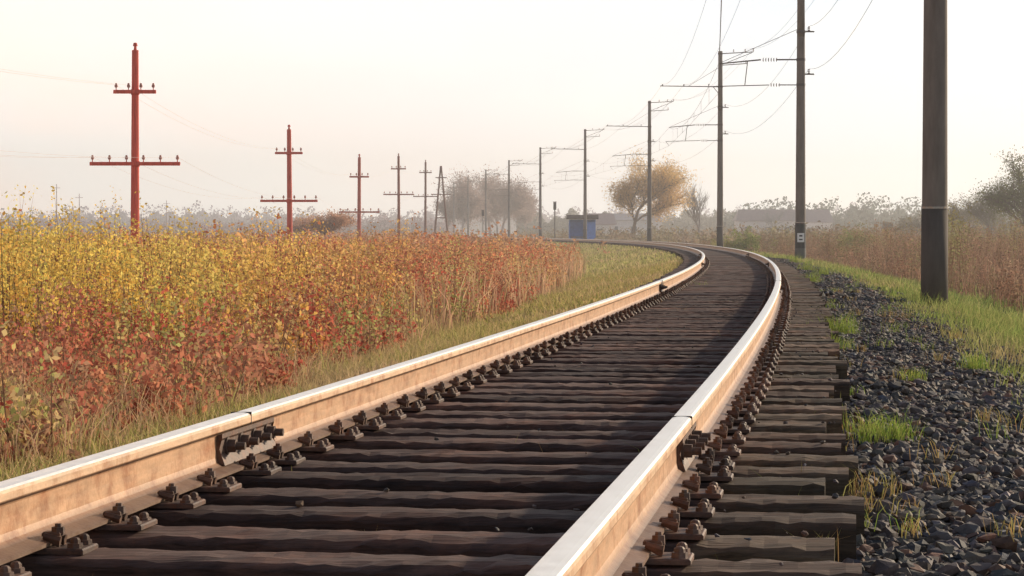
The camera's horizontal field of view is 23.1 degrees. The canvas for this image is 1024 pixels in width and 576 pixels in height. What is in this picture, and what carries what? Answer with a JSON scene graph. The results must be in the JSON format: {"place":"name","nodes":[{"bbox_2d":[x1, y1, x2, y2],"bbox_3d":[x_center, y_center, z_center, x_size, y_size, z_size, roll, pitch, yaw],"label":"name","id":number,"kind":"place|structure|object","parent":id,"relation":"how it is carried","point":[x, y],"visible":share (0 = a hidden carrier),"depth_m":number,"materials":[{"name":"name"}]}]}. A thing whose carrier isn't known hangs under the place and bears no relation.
{"place":"outdoors","nodes":[
{"label":"outdoors","id":0,"kind":"place"},
{"bbox_2d":[90,43,179,251],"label":"telegraph pole","id":1,"kind":"object","parent":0,"point":[135,92],"visible":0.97,"depth_m":74.81,"materials":[{"name":"brown wood"}]},
{"bbox_2d":[0,69,434,212],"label":"telegraph wires","id":2,"kind":"object","parent":1,"relation":"hanging from","point":[95,157],"visible":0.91,"depth_m":79.86,"materials":[{"name":"grey metal"}]},
{"bbox_2d":[260,125,317,241],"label":"telegraph pole","id":3,"kind":"object","parent":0,"point":[288,153],"visible":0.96,"depth_m":117.81,"materials":[{"name":"brown wood"}]},
{"bbox_2d":[339,154,379,241],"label":"telegraph pole","id":4,"kind":"object","parent":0,"point":[359,211],"visible":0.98,"depth_m":166.79,"materials":[{"name":"brown wood"}]},
{"bbox_2d":[383,153,413,238],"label":"telegraph pole","id":5,"kind":"object","parent":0,"point":[398,168],"visible":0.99,"depth_m":214.77,"materials":[{"name":"brown wood"}]},
{"bbox_2d":[413,160,437,235],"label":"telegraph pole","id":6,"kind":"object","parent":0,"point":[425,194],"visible":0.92,"depth_m":261.78,"materials":[{"name":"brown wood"}]},
{"bbox_2d":[447,182,457,233],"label":"catenary pole","id":7,"kind":"object","parent":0,"point":[453,207],"visible":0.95,"depth_m":550.35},
{"bbox_2d":[450,176,475,234],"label":"catenary pole","id":8,"kind":"object","parent":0,"point":[468,193],"visible":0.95,"depth_m":493.35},
{"bbox_2d":[465,169,497,233],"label":"catenary pole","id":9,"kind":"object","parent":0,"point":[486,197],"visible":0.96,"depth_m":436.37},
{"bbox_2d":[488,160,521,236],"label":"catenary pole","id":10,"kind":"object","parent":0,"point":[509,182],"visible":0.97,"depth_m":379.38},
{"bbox_2d":[0,0,1023,221],"label":"sky","id":11,"kind":"structure","parent":0,"point":[446,84],"materials":[{"name":"white"}]},
{"bbox_2d":[615,220,661,235],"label":"walls","id":12,"kind":"structure","parent":0,"point":[625,224],"depth_m":465.85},
{"bbox_2d":[615,226,654,232],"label":"windows","id":13,"kind":"structure","parent":12,"relation":"attached to","point":[616,227],"depth_m":465.81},
{"bbox_2d":[614,213,662,219],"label":"roof","id":14,"kind":"structure","parent":12,"relation":"on","point":[621,216],"depth_m":467.15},
{"bbox_2d":[264,235,1023,569],"bbox_3d":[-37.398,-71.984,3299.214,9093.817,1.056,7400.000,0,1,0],"label":"ground","id":15,"kind":"structure","parent":0,"point":[766,257],"depth_m":91.13,"materials":[{"name":"soil"}]},
{"bbox_2d":[56,184,56,227],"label":"distant utility pole","id":16,"kind":"object","parent":15,"relation":"on","point":[56,203],"visible":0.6,"depth_m":619.58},
{"bbox_2d":[75,194,82,229],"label":"distant utility pole","id":17,"kind":"object","parent":15,"relation":"on","point":[79,197],"visible":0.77,"depth_m":639.62,"materials":[{"name":"grey wood"}]},
{"bbox_2d":[0,180,426,361],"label":"yellow willow shrubs","id":18,"kind":"object","parent":15,"relation":"on","point":[121,265],"visible":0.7,"depth_m":34.24,"materials":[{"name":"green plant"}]},
{"bbox_2d":[0,235,539,473],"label":"red bramble shrubs","id":19,"kind":"object","parent":15,"relation":"on","point":[93,385],"visible":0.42,"depth_m":20.32,"materials":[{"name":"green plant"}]},
{"bbox_2d":[0,228,560,463],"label":"mixed field shrubs","id":20,"kind":"object","parent":15,"relation":"on","point":[16,392],"visible":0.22,"depth_m":22.32,"materials":[{"name":"orange plant"}]},
{"bbox_2d":[0,247,588,476],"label":"dry field grass","id":21,"kind":"structure","parent":15,"relation":"on","point":[543,288],"depth_m":19.80,"materials":[{"name":"beige plant"}]},
{"bbox_2d":[285,214,314,235],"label":"russet tree","id":22,"kind":"object","parent":15,"relation":"on","point":[297,224],"visible":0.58,"depth_m":298.58,"materials":[{"name":"brown plant"}]},
{"bbox_2d":[0,208,609,311],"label":"autumn field shrubs","id":23,"kind":"object","parent":15,"relation":"on","point":[525,244],"visible":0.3,"depth_m":88.59,"materials":[{"name":"orange plant"}]},
{"bbox_2d":[302,206,362,237],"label":"russet tree","id":24,"kind":"object","parent":15,"relation":"on","point":[338,221],"visible":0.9,"depth_m":270.20,"materials":[{"name":"brown plant"}]},
{"bbox_2d":[0,240,682,481],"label":"verge grass","id":25,"kind":"structure","parent":15,"relation":"on","point":[633,273],"depth_m":25.75,"materials":[{"name":"green plant"}]},
{"bbox_2d":[0,235,864,575],"bbox_3d":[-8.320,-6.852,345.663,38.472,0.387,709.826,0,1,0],"label":"railway track","id":26,"kind":"structure","parent":15,"relation":"on","point":[218,495],"depth_m":8.68,"materials":[{"name":"wood"}]},
{"bbox_2d":[431,166,450,236],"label":"telegraph pole","id":27,"kind":"object","parent":15,"relation":"on","point":[442,177],"visible":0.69,"depth_m":299.75,"materials":[{"name":"brown wood"}]},
{"bbox_2d":[430,196,477,236],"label":"hazy tree","id":28,"kind":"object","parent":15,"relation":"on","point":[441,210],"visible":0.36,"depth_m":617.73,"materials":[{"name":"grey plant"}]},
{"bbox_2d":[442,170,496,234],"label":"hazy tree","id":29,"kind":"object","parent":15,"relation":"on","point":[461,212],"visible":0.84,"depth_m":559.97,"materials":[{"name":"grey plant"}]},
{"bbox_2d":[433,162,517,235],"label":"hazy tree","id":30,"kind":"object","parent":15,"relation":"on","point":[450,191],"visible":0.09,"depth_m":599.83,"materials":[{"name":"grey plant"}]},
{"bbox_2d":[474,181,514,232],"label":"hazy tree","id":31,"kind":"object","parent":15,"relation":"on","point":[493,211],"visible":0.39,"depth_m":588.77,"materials":[{"name":"grey plant"}]},
{"bbox_2d":[469,164,542,234],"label":"hazy tree","id":32,"kind":"object","parent":15,"relation":"on","point":[521,200],"visible":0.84,"depth_m":578.29,"materials":[{"name":"grey plant"}]},
{"bbox_2d":[0,192,1023,237],"bbox_3d":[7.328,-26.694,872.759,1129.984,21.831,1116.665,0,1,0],"label":"distant tree line","id":33,"kind":"object","parent":15,"relation":"on","point":[863,213],"visible":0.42,"depth_m":899.39,"materials":[{"name":"grey plant"}]},
{"bbox_2d":[505,192,538,234],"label":"hazy tree","id":34,"kind":"object","parent":15,"relation":"on","point":[522,218],"visible":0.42,"depth_m":617.66,"materials":[{"name":"grey plant"}]},
{"bbox_2d":[512,146,555,237],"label":"catenary pole","id":35,"kind":"object","parent":15,"relation":"on","point":[540,201],"visible":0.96,"depth_m":322.41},
{"bbox_2d":[553,202,555,237],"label":"railway signal","id":36,"kind":"object","parent":15,"relation":"on","point":[554,206],"visible":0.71,"depth_m":299.82,"materials":[{"name":"black metal"}]},
{"bbox_2d":[552,128,603,238],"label":"catenary pole","id":37,"kind":"object","parent":15,"relation":"on","point":[585,200],"visible":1,"depth_m":265.44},
{"bbox_2d":[587,213,616,235],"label":"farmhouse","id":38,"kind":"object","parent":15,"relation":"on","point":[606,220],"visible":0.41,"depth_m":426.58,"materials":[{"name":"white paint"}]},
{"bbox_2d":[566,215,665,241],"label":"platform shelter","id":39,"kind":"object","parent":15,"relation":"on","point":[576,229],"visible":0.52,"depth_m":291.58,"materials":[{"name":"concrete"}]},
{"bbox_2d":[607,99,673,240],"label":"catenary pole","id":40,"kind":"object","parent":15,"relation":"on","point":[649,206],"visible":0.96,"depth_m":208.36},
{"bbox_2d":[601,145,702,236],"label":"golden tree","id":41,"kind":"object","parent":15,"relation":"on","point":[665,182],"visible":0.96,"depth_m":328.25,"materials":[{"name":"yellow plant"}]},
{"bbox_2d":[291,254,1023,561],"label":"grass tufts","id":42,"kind":"object","parent":15,"relation":"on","point":[881,432],"visible":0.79,"depth_m":11.70,"materials":[{"name":"green plant"}]},
{"bbox_2d":[681,183,709,232],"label":"bare tree","id":43,"kind":"object","parent":15,"relation":"on","point":[697,208],"visible":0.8,"depth_m":339.63,"materials":[{"name":"grey plant"}]},
{"bbox_2d":[662,49,750,246],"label":"catenary pole","id":44,"kind":"object","parent":15,"relation":"on","point":[720,107],"visible":0.89,"depth_m":151.22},
{"bbox_2d":[440,0,871,207],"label":"catenary wires","id":45,"kind":"object","parent":44,"relation":"hanging from","point":[681,100],"visible":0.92,"depth_m":137.08,"materials":[{"name":"grey metal"}]},
{"bbox_2d":[732,209,794,234],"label":"farmhouse","id":46,"kind":"object","parent":15,"relation":"on","point":[750,217],"visible":0.38,"depth_m":426.69,"materials":[{"name":"grey"}]},
{"bbox_2d":[745,227,790,233],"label":"windows","id":47,"kind":"structure","parent":46,"relation":"in","point":[745,227],"depth_m":425.78,"materials":[{"name":"grey glass"}]},
{"bbox_2d":[713,0,813,259],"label":"catenary pole","id":48,"kind":"object","parent":15,"relation":"on","point":[800,235],"visible":0.94,"depth_m":94.09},
{"bbox_2d":[758,208,785,227],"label":"bare tree","id":49,"kind":"object","parent":15,"relation":"on","point":[769,220],"visible":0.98,"depth_m":419.69,"materials":[{"name":"grey plant"}]},
{"bbox_2d":[793,210,833,231],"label":"farmhouse","id":50,"kind":"object","parent":15,"relation":"on","point":[813,217],"visible":0.3,"depth_m":496.75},
{"bbox_2d":[708,220,974,255],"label":"green bushes","id":51,"kind":"object","parent":15,"relation":"on","point":[744,244],"visible":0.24,"depth_m":169.67,"materials":[{"name":"green plant"}]},
{"bbox_2d":[731,247,1023,412],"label":"embankment grass","id":52,"kind":"structure","parent":15,"relation":"on","point":[977,310],"depth_m":34.44,"materials":[{"name":"green plant"}]},
{"bbox_2d":[895,201,949,232],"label":"bare tree","id":53,"kind":"object","parent":15,"relation":"on","point":[913,224],"visible":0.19,"depth_m":299.14,"materials":[{"name":"grey plant"}]},
{"bbox_2d":[921,0,947,307],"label":"catenary pole","id":54,"kind":"object","parent":15,"relation":"on","point":[934,245],"visible":0.83,"depth_m":36.98,"materials":[{"name":"grey concrete"}]},
{"bbox_2d":[948,192,987,233],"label":"bare tree","id":55,"kind":"object","parent":15,"relation":"on","point":[959,213],"visible":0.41,"depth_m":249.91,"materials":[{"name":"grey plant"}]},
{"bbox_2d":[952,176,1006,233],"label":"bare tree","id":56,"kind":"object","parent":15,"relation":"on","point":[978,213],"visible":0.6,"depth_m":230.29,"materials":[{"name":"grey plant"}]},
{"bbox_2d":[968,144,1023,225],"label":"green tree","id":57,"kind":"object","parent":15,"relation":"on","point":[1001,198],"visible":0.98,"depth_m":198.25,"materials":[{"name":"green plant"}]},
{"bbox_2d":[295,257,1023,575],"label":"ballast gravel","id":58,"kind":"structure","parent":0,"point":[945,398],"depth_m":11.33,"materials":[{"name":"grey gravel"}]},
{"bbox_2d":[484,200,1023,313],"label":"dry weed field","id":59,"kind":"structure","parent":0,"point":[999,254],"depth_m":122.16,"materials":[{"name":"brown plant"}]}
]}

